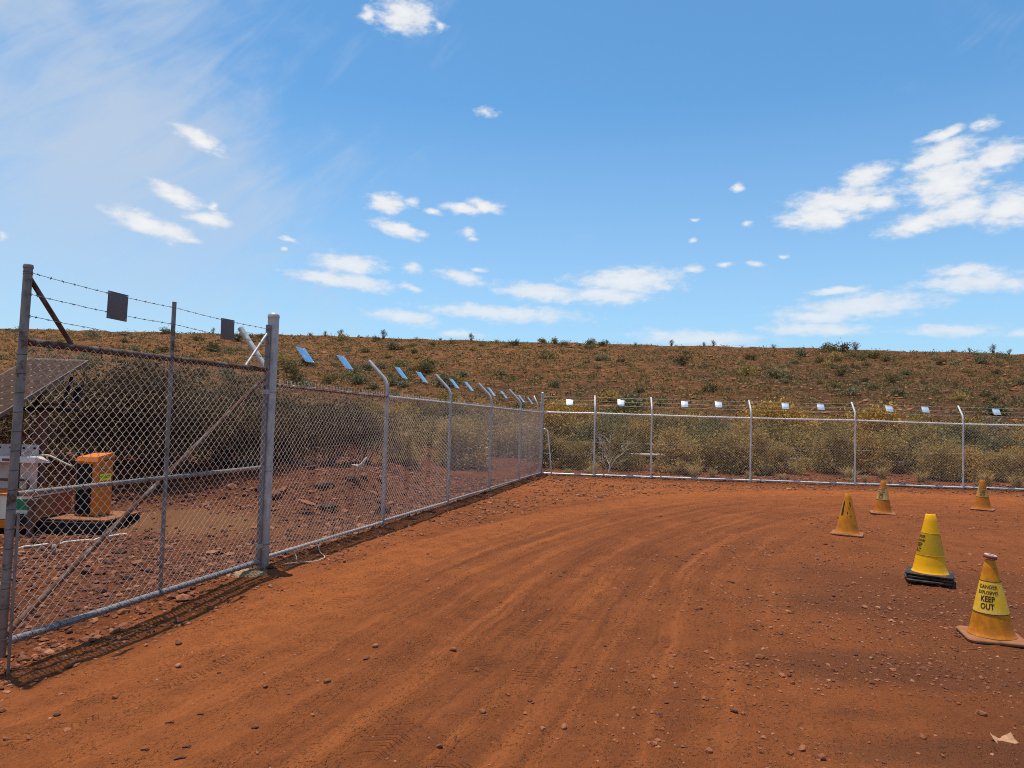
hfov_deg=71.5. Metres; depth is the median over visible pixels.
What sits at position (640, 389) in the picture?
hill shrub
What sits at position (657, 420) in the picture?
acacia bush
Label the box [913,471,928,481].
grass tuft
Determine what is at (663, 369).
scrub
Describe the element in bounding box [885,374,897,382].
hill shrub
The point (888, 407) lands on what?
sign plate
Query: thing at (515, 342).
hill shrub
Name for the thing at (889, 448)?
acacia bush
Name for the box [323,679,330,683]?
loose stone
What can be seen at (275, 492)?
boulder
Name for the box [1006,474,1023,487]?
grass tuft
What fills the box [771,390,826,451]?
acacia bush
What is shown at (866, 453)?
acacia bush
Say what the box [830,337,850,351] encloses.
hill shrub
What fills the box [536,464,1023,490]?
verge gravel
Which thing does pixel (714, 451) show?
acacia bush
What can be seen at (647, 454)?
pipeline
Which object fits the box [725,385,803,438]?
acacia bush
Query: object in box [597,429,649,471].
acacia bush
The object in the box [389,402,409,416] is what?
acacia bush
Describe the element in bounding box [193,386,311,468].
dry bush
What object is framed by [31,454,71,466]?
flexible conduit
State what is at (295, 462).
boulder
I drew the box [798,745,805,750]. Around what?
loose stone
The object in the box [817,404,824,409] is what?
sign plate
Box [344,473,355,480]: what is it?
boulder
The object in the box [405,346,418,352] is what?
hill shrub
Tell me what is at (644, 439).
acacia bush
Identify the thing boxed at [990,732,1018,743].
curled scrap
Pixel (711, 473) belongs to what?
grass tuft
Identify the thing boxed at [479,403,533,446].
acacia bush
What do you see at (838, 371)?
hill shrub
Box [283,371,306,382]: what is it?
hill shrub
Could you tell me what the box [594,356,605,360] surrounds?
hill shrub
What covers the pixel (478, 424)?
acacia bush
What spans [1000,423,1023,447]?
acacia bush
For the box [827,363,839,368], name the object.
hill shrub
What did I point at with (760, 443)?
acacia bush
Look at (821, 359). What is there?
hill shrub
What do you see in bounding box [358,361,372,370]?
hill shrub
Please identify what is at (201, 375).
hill shrub
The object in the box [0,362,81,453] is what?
dry bush
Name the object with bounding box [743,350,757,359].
hill shrub
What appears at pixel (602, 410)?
hill shrub
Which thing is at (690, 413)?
acacia bush
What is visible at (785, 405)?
sign plate
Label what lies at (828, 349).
hill shrub
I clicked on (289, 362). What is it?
hill shrub
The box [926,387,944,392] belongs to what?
hill shrub
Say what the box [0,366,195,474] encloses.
dry bush
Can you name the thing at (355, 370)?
hill shrub
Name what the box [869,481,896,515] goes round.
traffic cone
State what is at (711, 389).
hill shrub
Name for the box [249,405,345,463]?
dry bush
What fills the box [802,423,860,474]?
acacia bush
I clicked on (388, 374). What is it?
hill shrub
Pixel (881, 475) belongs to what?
grass tuft
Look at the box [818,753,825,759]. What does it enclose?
loose stone
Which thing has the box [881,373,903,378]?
hill shrub
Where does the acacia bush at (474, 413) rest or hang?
on the ground
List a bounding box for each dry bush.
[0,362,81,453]
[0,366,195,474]
[36,334,227,463]
[49,359,219,455]
[119,387,257,473]
[140,379,260,460]
[144,362,300,464]
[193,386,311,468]
[236,381,370,463]
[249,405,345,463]
[290,386,389,465]
[315,399,414,464]
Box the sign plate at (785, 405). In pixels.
[782,403,788,408]
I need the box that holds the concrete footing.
[227,568,267,576]
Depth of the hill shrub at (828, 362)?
89.41 m
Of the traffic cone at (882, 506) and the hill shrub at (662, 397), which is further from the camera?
the hill shrub at (662, 397)
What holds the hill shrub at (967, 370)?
on the hill
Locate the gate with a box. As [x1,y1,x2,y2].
[0,264,270,673]
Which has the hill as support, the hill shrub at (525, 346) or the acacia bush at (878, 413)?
the hill shrub at (525, 346)
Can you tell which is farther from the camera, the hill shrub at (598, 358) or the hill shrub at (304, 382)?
the hill shrub at (598, 358)
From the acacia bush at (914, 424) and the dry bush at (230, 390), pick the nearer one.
the dry bush at (230, 390)
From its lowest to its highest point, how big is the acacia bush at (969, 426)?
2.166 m
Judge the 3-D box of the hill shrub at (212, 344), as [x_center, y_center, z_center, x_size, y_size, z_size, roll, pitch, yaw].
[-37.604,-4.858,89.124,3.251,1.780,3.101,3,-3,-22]
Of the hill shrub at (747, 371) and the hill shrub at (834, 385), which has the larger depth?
the hill shrub at (747, 371)
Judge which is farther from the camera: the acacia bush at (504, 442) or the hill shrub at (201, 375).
the hill shrub at (201, 375)
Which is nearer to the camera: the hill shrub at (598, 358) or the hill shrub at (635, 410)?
the hill shrub at (635, 410)
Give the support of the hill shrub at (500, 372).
on the hill
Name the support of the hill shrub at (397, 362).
on the hill
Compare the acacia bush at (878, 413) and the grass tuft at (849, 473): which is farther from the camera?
the acacia bush at (878, 413)
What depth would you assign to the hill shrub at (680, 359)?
80.66 m
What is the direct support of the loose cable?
on the ground
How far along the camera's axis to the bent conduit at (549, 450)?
19.52 m
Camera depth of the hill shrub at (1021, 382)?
71.95 m
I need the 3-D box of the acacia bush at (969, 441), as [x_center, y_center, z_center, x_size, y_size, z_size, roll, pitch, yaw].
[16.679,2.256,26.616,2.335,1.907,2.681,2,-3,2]
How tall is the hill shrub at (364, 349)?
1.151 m
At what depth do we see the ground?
5.18 m
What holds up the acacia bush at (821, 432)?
on the ground
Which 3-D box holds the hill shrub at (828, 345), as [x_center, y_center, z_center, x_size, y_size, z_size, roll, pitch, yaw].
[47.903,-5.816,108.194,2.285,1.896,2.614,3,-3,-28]
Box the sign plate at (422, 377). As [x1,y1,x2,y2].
[417,372,427,382]
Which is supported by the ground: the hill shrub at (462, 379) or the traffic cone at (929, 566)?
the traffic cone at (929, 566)
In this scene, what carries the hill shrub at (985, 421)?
on the hill
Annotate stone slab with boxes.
[296,499,315,505]
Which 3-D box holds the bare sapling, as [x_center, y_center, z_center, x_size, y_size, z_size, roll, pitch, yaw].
[2.905,1.626,21.268,1.616,2.259,1.604,4,-3,-38]
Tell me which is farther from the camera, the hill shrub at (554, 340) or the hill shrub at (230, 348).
the hill shrub at (554, 340)
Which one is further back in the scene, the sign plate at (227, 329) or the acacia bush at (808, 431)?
the acacia bush at (808, 431)
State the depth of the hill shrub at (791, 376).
72.89 m
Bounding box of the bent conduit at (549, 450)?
[543,428,551,474]
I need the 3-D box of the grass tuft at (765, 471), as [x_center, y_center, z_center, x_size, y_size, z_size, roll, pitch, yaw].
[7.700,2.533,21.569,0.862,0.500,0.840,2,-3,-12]
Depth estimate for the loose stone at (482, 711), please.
3.85 m
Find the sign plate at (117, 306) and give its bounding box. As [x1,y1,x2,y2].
[106,290,128,321]
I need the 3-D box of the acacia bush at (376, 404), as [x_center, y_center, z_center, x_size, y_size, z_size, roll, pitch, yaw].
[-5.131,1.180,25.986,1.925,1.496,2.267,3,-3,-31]
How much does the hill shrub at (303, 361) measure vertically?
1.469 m
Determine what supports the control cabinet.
on the equipment skid
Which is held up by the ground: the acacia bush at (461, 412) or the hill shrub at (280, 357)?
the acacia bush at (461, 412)
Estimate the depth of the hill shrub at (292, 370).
65.94 m
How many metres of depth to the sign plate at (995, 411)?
19.04 m
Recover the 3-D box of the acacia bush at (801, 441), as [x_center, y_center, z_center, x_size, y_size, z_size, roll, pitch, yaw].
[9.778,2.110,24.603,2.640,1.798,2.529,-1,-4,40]
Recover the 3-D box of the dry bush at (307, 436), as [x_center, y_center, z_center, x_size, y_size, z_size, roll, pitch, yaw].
[-4.190,0.741,13.546,2.901,1.700,2.235,2,-3,-3]
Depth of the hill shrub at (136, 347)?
84.24 m
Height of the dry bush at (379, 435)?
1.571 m
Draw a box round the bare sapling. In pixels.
[584,412,637,472]
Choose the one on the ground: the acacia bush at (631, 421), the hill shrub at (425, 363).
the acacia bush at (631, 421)
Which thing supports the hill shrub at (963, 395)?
on the hill
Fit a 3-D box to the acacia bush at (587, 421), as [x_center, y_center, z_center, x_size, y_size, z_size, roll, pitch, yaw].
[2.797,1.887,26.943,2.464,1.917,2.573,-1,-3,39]
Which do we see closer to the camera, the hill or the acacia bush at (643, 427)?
the acacia bush at (643, 427)
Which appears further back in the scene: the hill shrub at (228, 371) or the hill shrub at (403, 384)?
the hill shrub at (228, 371)
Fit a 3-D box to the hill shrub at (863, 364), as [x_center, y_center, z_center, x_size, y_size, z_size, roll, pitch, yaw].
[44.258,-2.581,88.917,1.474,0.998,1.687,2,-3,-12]
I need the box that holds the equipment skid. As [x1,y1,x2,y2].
[0,437,139,536]
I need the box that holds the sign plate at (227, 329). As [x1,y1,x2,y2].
[220,318,234,340]
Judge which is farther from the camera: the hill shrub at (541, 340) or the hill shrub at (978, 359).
the hill shrub at (541, 340)
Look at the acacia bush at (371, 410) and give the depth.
24.66 m
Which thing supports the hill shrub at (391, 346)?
on the hill
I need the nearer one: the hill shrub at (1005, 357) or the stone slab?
the stone slab
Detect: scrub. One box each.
[0,328,1023,436]
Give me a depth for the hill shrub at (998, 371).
83.11 m
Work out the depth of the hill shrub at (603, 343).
106.38 m
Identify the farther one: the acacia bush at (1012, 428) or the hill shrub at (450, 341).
the hill shrub at (450, 341)
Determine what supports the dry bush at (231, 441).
on the ground
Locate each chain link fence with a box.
[238,313,543,568]
[542,395,1023,489]
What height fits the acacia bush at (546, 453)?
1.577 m
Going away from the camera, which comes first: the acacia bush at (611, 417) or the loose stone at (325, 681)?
the loose stone at (325, 681)
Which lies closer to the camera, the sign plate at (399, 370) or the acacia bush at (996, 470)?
the sign plate at (399, 370)
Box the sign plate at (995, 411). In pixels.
[992,409,1000,414]
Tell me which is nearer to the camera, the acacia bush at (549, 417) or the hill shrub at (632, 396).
the acacia bush at (549, 417)
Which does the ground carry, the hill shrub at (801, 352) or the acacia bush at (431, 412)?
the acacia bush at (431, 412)
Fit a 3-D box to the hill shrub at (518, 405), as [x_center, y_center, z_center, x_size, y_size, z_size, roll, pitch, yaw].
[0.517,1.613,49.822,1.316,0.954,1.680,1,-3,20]
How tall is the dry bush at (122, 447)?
2.277 m
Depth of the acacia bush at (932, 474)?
21.25 m
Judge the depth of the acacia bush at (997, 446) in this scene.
24.32 m
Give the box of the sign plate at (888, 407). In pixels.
[885,406,893,411]
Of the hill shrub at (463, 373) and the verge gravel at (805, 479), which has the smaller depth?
the verge gravel at (805, 479)
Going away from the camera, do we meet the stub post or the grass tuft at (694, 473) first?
the stub post
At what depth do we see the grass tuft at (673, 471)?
20.93 m
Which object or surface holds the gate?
attached to the chain link fence at (273, 322)
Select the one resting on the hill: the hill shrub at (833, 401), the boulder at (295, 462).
the hill shrub at (833, 401)
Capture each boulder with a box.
[272,490,282,497]
[289,460,299,465]
[299,459,313,465]
[314,479,330,487]
[318,503,337,508]
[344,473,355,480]
[374,504,390,513]
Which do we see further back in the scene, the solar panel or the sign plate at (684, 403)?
the sign plate at (684, 403)
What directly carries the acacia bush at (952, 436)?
on the ground
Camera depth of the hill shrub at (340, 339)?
104.62 m
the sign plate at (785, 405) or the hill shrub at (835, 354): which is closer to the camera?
the sign plate at (785, 405)
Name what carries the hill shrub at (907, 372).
on the hill
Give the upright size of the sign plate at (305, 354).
0.176 m
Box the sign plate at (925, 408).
[921,407,929,412]
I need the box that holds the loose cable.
[284,544,324,564]
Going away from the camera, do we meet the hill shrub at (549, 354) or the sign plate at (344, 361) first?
the sign plate at (344, 361)
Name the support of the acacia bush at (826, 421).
on the ground
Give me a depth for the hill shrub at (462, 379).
64.28 m
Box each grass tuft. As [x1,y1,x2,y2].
[584,467,592,473]
[585,459,603,471]
[666,465,681,474]
[673,465,687,474]
[682,462,705,477]
[707,469,718,476]
[757,462,773,475]
[833,466,851,476]
[837,465,863,480]
[871,467,889,478]
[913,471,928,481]
[977,470,998,484]
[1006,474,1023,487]
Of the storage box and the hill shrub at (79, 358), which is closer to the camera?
the storage box
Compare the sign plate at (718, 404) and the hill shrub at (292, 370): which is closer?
the sign plate at (718, 404)
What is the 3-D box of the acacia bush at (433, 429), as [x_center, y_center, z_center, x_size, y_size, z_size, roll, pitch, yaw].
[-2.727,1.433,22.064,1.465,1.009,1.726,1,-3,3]
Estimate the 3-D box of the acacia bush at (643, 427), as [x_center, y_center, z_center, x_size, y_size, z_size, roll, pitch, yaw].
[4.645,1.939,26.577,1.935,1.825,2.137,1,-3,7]
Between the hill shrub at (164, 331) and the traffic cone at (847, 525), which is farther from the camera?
the hill shrub at (164, 331)
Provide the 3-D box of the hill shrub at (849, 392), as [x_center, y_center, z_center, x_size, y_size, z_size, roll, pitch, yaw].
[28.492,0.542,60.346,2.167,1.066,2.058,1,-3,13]
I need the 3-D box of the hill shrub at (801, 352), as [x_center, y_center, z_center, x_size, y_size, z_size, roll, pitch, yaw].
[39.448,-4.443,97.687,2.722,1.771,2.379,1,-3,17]
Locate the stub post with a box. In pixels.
[51,544,56,554]
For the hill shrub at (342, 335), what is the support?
on the hill
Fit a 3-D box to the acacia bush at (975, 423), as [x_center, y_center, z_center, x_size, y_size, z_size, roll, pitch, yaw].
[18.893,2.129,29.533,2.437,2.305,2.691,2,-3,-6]
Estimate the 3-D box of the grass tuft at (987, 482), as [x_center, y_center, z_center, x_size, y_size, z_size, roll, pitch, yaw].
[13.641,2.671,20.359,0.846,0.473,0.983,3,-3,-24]
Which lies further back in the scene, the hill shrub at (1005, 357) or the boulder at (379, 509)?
the hill shrub at (1005, 357)
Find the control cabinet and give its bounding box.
[73,453,114,515]
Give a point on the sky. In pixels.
(734, 173)
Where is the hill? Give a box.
[0,329,1023,440]
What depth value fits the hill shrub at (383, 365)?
71.68 m
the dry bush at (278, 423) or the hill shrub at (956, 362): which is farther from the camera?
the hill shrub at (956, 362)
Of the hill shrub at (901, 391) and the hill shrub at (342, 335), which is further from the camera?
the hill shrub at (342, 335)
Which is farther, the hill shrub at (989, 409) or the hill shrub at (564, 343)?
the hill shrub at (564, 343)
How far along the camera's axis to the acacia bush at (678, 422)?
24.70 m
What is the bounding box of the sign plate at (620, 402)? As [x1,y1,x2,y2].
[618,400,624,405]
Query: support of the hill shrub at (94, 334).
on the hill
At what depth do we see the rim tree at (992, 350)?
109.65 m
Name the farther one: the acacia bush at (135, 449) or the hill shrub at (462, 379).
the hill shrub at (462, 379)
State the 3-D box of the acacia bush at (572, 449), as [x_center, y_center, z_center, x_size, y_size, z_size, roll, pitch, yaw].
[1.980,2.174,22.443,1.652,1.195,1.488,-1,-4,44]
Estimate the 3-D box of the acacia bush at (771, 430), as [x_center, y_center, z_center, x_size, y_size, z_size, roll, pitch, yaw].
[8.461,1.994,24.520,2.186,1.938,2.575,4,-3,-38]
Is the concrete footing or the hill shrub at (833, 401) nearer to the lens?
the concrete footing
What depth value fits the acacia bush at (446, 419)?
24.96 m
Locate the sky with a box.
[0,0,1023,354]
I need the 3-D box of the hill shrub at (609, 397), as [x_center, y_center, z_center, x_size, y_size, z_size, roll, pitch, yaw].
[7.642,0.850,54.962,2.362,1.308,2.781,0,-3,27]
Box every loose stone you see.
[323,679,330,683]
[479,708,485,713]
[561,723,566,729]
[705,747,712,753]
[730,708,737,712]
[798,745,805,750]
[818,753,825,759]
[919,733,925,739]
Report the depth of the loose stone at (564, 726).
3.69 m
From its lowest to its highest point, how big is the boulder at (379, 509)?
0.187 m
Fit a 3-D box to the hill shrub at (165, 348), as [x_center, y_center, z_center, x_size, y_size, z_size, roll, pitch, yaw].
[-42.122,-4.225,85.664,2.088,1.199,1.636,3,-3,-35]
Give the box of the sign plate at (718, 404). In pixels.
[715,402,721,406]
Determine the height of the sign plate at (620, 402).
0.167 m
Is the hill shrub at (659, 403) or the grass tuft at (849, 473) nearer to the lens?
the grass tuft at (849, 473)
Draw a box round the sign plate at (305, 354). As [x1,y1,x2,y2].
[295,346,314,362]
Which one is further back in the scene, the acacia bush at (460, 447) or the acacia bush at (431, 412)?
the acacia bush at (431, 412)
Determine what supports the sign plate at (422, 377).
attached to the chain link fence at (273, 322)
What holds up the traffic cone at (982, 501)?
on the ground
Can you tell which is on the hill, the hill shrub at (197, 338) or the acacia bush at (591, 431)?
the hill shrub at (197, 338)
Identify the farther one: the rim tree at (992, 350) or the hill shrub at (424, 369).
the rim tree at (992, 350)
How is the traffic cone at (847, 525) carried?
on the ground
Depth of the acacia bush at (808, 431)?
25.82 m
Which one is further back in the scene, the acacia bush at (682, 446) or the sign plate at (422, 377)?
the acacia bush at (682, 446)
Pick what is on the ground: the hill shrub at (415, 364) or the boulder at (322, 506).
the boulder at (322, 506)
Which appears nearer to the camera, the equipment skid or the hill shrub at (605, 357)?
the equipment skid
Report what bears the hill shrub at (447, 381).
on the hill
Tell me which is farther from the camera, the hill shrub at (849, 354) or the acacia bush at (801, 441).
the hill shrub at (849, 354)
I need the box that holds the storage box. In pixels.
[0,486,71,528]
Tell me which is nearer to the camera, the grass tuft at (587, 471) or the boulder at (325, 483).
the boulder at (325, 483)
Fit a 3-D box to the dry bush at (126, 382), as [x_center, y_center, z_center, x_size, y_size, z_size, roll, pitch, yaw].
[-6.208,0.312,11.822,3.153,2.291,2.987,3,-3,-30]
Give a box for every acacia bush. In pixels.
[70,435,107,452]
[107,429,180,455]
[352,401,383,421]
[359,398,390,417]
[367,402,433,450]
[370,424,429,464]
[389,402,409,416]
[405,392,447,429]
[414,414,440,445]
[419,415,466,431]
[423,415,499,469]
[426,385,468,418]
[432,401,477,423]
[444,413,476,439]
[464,409,494,445]
[468,396,507,432]
[478,402,498,428]
[478,415,539,457]
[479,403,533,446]
[502,404,539,426]
[514,388,579,457]
[521,425,580,468]
[532,403,584,445]
[550,435,599,470]
[559,415,628,466]
[563,400,593,435]
[572,414,610,447]
[596,406,631,427]
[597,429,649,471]
[606,417,657,462]
[618,420,657,457]
[622,411,650,427]
[628,409,682,450]
[648,420,705,474]
[649,407,704,465]
[680,411,740,468]
[681,407,720,445]
[687,424,746,474]
[717,421,778,475]
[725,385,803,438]
[737,414,792,467]
[759,433,811,475]
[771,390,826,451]
[774,423,820,469]
[791,423,828,440]
[797,416,867,469]
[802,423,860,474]
[815,409,839,426]
[817,415,839,432]
[829,396,913,455]
[843,421,895,474]
[858,428,919,473]
[893,424,970,474]
[894,411,950,453]
[909,439,967,482]
[921,412,999,451]
[929,427,982,456]
[942,422,994,449]
[942,443,994,481]
[950,407,997,451]
[969,444,1023,481]
[972,432,1023,471]
[996,418,1023,440]
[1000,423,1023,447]
[1000,443,1023,478]
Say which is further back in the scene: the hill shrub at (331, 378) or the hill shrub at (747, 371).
the hill shrub at (747, 371)
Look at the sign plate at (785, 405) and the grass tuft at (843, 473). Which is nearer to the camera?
the sign plate at (785, 405)
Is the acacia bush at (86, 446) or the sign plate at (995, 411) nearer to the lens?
the acacia bush at (86, 446)
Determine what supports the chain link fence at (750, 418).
on the ground
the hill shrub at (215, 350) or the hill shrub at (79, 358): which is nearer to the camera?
the hill shrub at (79, 358)
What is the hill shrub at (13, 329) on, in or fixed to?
on the hill
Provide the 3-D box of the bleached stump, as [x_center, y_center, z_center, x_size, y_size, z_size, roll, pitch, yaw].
[-2.646,1.367,12.345,0.271,0.218,0.062,2,-3,0]
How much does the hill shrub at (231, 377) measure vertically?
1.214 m
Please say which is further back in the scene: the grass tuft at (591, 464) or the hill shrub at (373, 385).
the hill shrub at (373, 385)
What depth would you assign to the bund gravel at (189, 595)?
8.33 m
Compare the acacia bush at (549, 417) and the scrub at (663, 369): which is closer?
the acacia bush at (549, 417)
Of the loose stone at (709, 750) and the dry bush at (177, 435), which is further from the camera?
the dry bush at (177, 435)
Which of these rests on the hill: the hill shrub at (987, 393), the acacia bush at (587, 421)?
the hill shrub at (987, 393)
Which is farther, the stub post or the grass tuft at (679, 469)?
the grass tuft at (679, 469)
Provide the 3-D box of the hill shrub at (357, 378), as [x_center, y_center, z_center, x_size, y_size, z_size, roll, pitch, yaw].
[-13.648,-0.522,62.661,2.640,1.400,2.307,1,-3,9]
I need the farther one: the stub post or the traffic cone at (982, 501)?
the traffic cone at (982, 501)
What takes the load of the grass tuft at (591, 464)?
on the ground
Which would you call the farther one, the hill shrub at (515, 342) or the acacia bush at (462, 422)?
the hill shrub at (515, 342)
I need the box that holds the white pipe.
[18,533,126,548]
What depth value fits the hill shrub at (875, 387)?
64.72 m
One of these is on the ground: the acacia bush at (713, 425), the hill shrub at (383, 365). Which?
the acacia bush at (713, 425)
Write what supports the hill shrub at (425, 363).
on the hill
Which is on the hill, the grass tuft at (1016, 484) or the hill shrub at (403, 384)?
the hill shrub at (403, 384)
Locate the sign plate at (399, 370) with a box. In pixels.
[395,367,407,378]
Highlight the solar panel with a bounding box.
[0,358,88,486]
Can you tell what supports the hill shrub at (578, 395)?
on the hill
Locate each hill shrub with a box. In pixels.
[8,325,18,331]
[71,353,90,359]
[81,329,105,336]
[119,345,142,351]
[154,346,169,351]
[160,325,170,333]
[191,334,205,340]
[192,368,210,379]
[198,339,224,349]
[209,346,222,351]
[218,346,234,351]
[218,367,237,375]
[222,373,246,382]
[233,344,247,350]
[234,333,242,340]
[277,352,299,363]
[277,357,300,366]
[282,365,291,372]
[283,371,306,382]
[284,376,311,386]
[287,363,303,375]
[296,357,315,365]
[321,372,337,383]
[333,331,350,338]
[333,336,349,340]
[339,365,366,377]
[345,373,371,383]
[354,346,372,351]
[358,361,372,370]
[364,379,382,389]
[377,362,387,368]
[383,341,402,349]
[385,371,396,377]
[387,377,401,385]
[388,357,407,367]
[394,371,415,379]
[395,379,415,386]
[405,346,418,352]
[409,356,429,368]
[413,362,432,373]
[417,360,437,372]
[430,369,459,387]
[447,338,458,343]
[454,369,470,376]
[454,373,468,382]
[487,367,507,375]
[504,339,519,345]
[511,402,525,409]
[520,343,532,348]
[534,348,559,358]
[537,337,546,343]
[545,378,559,386]
[550,336,558,343]
[557,340,571,345]
[573,391,584,397]
[583,338,594,345]
[590,403,622,419]
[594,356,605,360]
[596,390,621,401]
[598,339,606,346]
[599,354,612,359]
[606,400,646,420]
[612,392,649,408]
[622,387,644,404]
[633,383,646,392]
[649,398,671,405]
[655,393,669,402]
[671,353,692,365]
[686,406,697,412]
[700,383,719,391]
[733,361,760,375]
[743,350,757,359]
[761,363,788,378]
[784,372,793,378]
[790,348,807,355]
[810,355,826,362]
[816,345,840,352]
[819,342,832,348]
[819,360,834,365]
[827,349,845,357]
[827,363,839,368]
[827,399,844,404]
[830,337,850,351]
[830,354,843,360]
[830,383,839,388]
[833,366,848,375]
[834,385,860,394]
[845,350,859,356]
[861,361,871,365]
[863,381,881,389]
[866,348,883,358]
[878,353,890,360]
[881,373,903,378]
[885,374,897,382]
[887,385,908,395]
[900,367,910,374]
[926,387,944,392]
[946,389,972,400]
[949,359,964,364]
[959,368,974,372]
[971,352,996,363]
[974,399,1012,415]
[976,390,994,396]
[976,411,1007,435]
[985,394,1001,401]
[991,368,1002,373]
[999,353,1011,358]
[1014,377,1023,385]
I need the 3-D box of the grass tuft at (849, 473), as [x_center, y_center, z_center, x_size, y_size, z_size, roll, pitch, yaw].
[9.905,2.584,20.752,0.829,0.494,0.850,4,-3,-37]
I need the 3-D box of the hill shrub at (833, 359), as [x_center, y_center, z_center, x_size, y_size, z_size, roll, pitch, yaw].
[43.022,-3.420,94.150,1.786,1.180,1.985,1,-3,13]
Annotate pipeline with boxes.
[468,448,1011,471]
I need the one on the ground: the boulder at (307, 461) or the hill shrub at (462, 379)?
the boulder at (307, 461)
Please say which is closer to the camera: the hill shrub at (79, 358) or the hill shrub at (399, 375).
the hill shrub at (399, 375)
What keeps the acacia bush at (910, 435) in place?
on the ground
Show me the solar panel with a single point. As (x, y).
(7, 383)
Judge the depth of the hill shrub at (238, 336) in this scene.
99.05 m
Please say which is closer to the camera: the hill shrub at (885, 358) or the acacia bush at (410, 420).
the acacia bush at (410, 420)
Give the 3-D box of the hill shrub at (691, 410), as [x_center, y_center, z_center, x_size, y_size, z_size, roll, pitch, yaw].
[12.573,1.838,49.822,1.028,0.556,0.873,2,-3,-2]
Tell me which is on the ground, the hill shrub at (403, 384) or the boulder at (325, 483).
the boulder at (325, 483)
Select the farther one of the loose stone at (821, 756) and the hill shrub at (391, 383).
the hill shrub at (391, 383)
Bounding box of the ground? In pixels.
[0,416,1023,767]
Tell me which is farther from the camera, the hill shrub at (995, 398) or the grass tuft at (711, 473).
the hill shrub at (995, 398)
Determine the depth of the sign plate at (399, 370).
10.93 m
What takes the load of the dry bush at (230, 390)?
on the ground
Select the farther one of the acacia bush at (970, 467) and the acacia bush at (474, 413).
the acacia bush at (474, 413)
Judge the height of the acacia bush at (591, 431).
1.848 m
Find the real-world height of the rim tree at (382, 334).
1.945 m
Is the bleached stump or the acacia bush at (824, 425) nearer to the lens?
the bleached stump
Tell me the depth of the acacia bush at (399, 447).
16.71 m
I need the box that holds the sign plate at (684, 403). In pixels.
[681,401,687,406]
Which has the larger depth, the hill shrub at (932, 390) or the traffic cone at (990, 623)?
the hill shrub at (932, 390)
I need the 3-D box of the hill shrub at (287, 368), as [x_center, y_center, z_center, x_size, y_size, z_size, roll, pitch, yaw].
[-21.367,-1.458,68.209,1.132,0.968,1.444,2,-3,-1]
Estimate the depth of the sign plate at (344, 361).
9.21 m
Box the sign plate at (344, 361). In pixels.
[337,355,352,369]
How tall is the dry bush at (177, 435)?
1.512 m
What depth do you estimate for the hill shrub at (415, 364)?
72.23 m
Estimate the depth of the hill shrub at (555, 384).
62.90 m
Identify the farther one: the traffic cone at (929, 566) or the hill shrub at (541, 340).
the hill shrub at (541, 340)
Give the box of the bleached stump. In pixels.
[352,457,366,468]
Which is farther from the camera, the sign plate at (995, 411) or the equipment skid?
the sign plate at (995, 411)
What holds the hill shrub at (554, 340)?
on the hill
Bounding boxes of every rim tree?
[379,330,386,338]
[850,340,860,349]
[988,344,998,352]
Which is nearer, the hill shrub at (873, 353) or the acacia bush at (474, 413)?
the acacia bush at (474, 413)
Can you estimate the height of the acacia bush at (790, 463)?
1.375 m
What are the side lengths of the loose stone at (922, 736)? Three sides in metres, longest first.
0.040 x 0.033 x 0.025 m
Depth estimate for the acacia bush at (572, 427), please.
25.79 m
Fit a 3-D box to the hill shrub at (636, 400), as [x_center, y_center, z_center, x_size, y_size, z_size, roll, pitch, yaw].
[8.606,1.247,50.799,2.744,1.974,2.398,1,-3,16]
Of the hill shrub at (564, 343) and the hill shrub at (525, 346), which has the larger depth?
the hill shrub at (564, 343)
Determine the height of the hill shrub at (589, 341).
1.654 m
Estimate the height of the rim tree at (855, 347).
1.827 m
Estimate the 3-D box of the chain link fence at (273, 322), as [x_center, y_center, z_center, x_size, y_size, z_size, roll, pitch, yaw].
[-1.008,0.950,13.524,0.473,2.710,12.976,1,-3,15]
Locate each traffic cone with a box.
[831,493,863,537]
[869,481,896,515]
[903,513,954,585]
[956,553,1023,648]
[970,480,994,511]
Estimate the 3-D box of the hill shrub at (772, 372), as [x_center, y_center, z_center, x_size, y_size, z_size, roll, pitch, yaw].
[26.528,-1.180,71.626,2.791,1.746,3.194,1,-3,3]
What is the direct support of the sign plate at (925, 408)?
attached to the chain link fence at (750, 418)
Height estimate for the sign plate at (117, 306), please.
0.209 m
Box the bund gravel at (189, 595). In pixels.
[0,451,521,671]
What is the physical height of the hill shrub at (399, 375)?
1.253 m
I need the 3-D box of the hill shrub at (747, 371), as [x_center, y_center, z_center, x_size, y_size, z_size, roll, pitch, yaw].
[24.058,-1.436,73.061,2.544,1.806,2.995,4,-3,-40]
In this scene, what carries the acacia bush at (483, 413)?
on the ground
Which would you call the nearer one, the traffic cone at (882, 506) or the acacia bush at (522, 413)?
the traffic cone at (882, 506)
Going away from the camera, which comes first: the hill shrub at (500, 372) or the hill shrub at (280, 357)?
the hill shrub at (500, 372)
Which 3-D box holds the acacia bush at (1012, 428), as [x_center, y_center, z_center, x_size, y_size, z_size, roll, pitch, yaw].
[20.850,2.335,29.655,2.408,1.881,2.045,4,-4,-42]
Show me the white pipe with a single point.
(36, 545)
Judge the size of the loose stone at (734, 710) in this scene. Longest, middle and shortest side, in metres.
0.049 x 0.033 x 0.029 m

